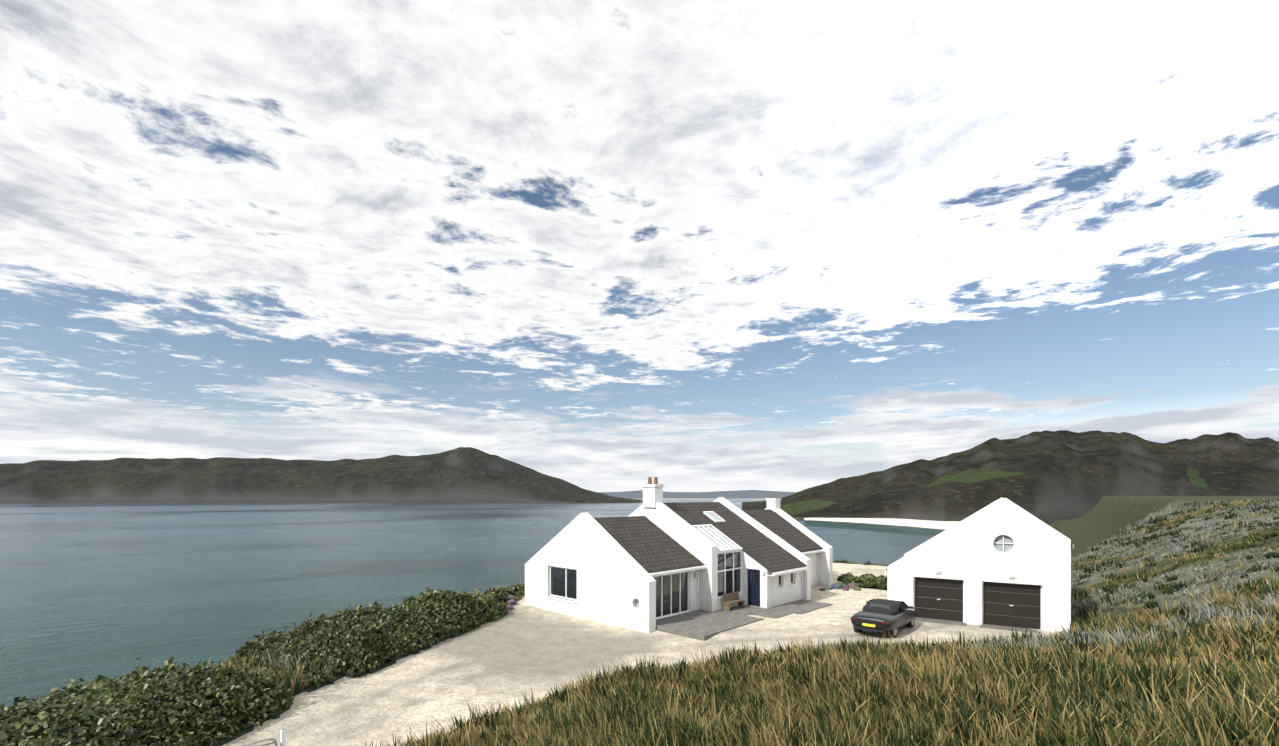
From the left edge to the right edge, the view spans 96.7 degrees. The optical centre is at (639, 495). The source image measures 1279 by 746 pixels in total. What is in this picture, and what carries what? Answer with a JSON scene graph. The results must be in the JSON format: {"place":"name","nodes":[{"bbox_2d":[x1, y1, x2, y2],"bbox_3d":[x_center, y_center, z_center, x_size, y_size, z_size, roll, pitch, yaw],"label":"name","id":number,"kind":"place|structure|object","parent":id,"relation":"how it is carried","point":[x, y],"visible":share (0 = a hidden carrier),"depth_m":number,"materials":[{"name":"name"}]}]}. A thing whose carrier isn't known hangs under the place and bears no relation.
{"place":"outdoors","nodes":[
{"label":"outdoors","id":0,"kind":"place"},
{"bbox_2d":[0,447,642,503],"bbox_3d":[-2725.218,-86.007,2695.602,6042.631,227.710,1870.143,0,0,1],"label":"hill","id":1,"kind":"structure","parent":0,"point":[465,475],"depth_m":2013.99,"materials":[{"name":"green plant"}]},
{"bbox_2d":[0,499,1056,712],"bbox_3d":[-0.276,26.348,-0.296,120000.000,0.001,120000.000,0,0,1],"label":"sea","id":2,"kind":"structure","parent":0,"point":[87,590],"depth_m":214.18,"materials":[{"name":"liquid"}]},
{"bbox_2d":[0,0,1278,491],"label":"sky","id":3,"kind":"structure","parent":0,"point":[592,245],"materials":[{"name":"white"}]},
{"bbox_2d":[598,490,796,498],"bbox_3d":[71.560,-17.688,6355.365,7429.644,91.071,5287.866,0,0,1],"label":"hill","id":4,"kind":"structure","parent":0,"point":[750,494],"depth_m":4643.40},
{"bbox_2d":[656,599,832,640],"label":"patio","id":5,"kind":"structure","parent":0,"point":[702,625],"depth_m":26.79,"materials":[{"name":"grey stone"}]},
{"bbox_2d":[722,591,744,610],"bbox_3d":[4.822,5.398,29.090,0.420,0.800,1.400,0,0,44],"label":"bench","id":6,"kind":"object","parent":5,"relation":"on","point":[728,599],"visible":1,"depth_m":29.11,"materials":[{"name":"brown wood"}]},
{"bbox_2d":[222,496,1278,745],"bbox_3d":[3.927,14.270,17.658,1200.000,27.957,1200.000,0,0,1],"label":"terrain","id":7,"kind":"structure","parent":0,"point":[520,650],"depth_m":23.01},
{"bbox_2d":[0,596,508,745],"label":"shrub","id":8,"kind":"object","parent":7,"relation":"on","point":[228,739],"visible":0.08,"depth_m":15.18,"materials":[{"name":"green plant"}]},
{"bbox_2d":[240,729,284,745],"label":"gate","id":9,"kind":"structure","parent":7,"relation":"on","point":[282,737],"depth_m":11.87,"materials":[{"name":"white metal"}]},
{"bbox_2d":[0,572,886,745],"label":"shrub leaves","id":10,"kind":"object","parent":7,"relation":"on","point":[101,693],"visible":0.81,"depth_m":15.74,"materials":[{"name":"green plant"}]},
{"bbox_2d":[51,498,1278,745],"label":"grass","id":11,"kind":"structure","parent":7,"relation":"on","point":[1203,674],"depth_m":11.43,"materials":[{"name":"green plant"}]},
{"bbox_2d":[525,484,832,633],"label":"house walls","id":12,"kind":"structure","parent":7,"relation":"on","point":[614,577],"depth_m":28.77,"materials":[{"name":"white paint"}]},
{"bbox_2d":[550,511,824,618],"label":"window frames","id":13,"kind":"structure","parent":12,"relation":"in","point":[697,568],"depth_m":29.22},
{"bbox_2d":[551,552,792,616],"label":"windows","id":14,"kind":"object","parent":13,"relation":"in","point":[558,581],"visible":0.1,"depth_m":28.98,"materials":[{"name":"clear glass"}]},
{"bbox_2d":[635,512,739,607],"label":"windows","id":15,"kind":"structure","parent":13,"relation":"in","point":[713,515],"depth_m":30.40,"materials":[{"name":"clear glass"}]},
{"bbox_2d":[594,502,822,572],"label":"house roof","id":16,"kind":"structure","parent":12,"relation":"on","point":[647,544],"depth_m":30.95,"materials":[{"name":"grey tile"}]},
{"bbox_2d":[648,477,774,497],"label":"chimney pots","id":17,"kind":"object","parent":12,"relation":"on","point":[656,481],"visible":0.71,"depth_m":31.43,"materials":[{"name":"brown ceramic"}]},
{"bbox_2d":[748,569,759,606],"bbox_3d":[6.046,4.828,29.917,0.900,1.960,0.051,0,0,44],"label":"house door","id":18,"kind":"structure","parent":12,"relation":"in","point":[753,593],"depth_m":29.88,"materials":[{"name":"blue wood"}]},
{"bbox_2d":[504,581,860,609],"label":"flowering shrubs","id":19,"kind":"object","parent":7,"relation":"on","point":[510,600],"visible":0.77,"depth_m":35.01,"materials":[{"name":"plant"}]},
{"bbox_2d":[489,580,886,602],"bbox_3d":[4.045,5.757,34.238,26.112,1.231,4.510,0,0,-10],"label":"shrub","id":20,"kind":"object","parent":7,"relation":"on","point":[849,580],"visible":0.08,"depth_m":35.59,"materials":[{"name":"plant"}]},
{"bbox_2d":[850,598,915,637],"bbox_3d":[10.678,5.207,24.777,1.960,1.281,4.097,0,0,41],"label":"car","id":21,"kind":"object","parent":7,"relation":"on","point":[884,615],"visible":1,"depth_m":23.70,"materials":[{"name":"paint"}]},
{"bbox_2d":[885,497,1073,632],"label":"garage","id":22,"kind":"structure","parent":7,"relation":"on","point":[1001,563],"depth_m":25.43,"materials":[{"name":"paint"}]},
{"bbox_2d":[915,577,1040,628],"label":"garage doors","id":23,"kind":"structure","parent":22,"relation":"in","point":[1025,611],"depth_m":25.64,"materials":[{"name":"brown wood"}]},
{"bbox_2d":[804,520,944,536],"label":"beach","id":24,"kind":"structure","parent":0,"point":[931,532],"depth_m":468.02,"materials":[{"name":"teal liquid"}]},
{"bbox_2d":[804,518,957,529],"bbox_3d":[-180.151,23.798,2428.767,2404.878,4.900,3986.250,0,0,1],"label":"beach sand","id":25,"kind":"structure","parent":0,"point":[945,525],"depth_m":535.52,"materials":[{"name":"white sand"}]},
{"bbox_2d":[742,430,1278,524],"bbox_3d":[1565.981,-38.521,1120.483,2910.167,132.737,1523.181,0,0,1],"label":"hill","id":26,"kind":"structure","parent":0,"point":[1047,477],"depth_m":630.71,"materials":[{"name":"green plant"}]}
]}

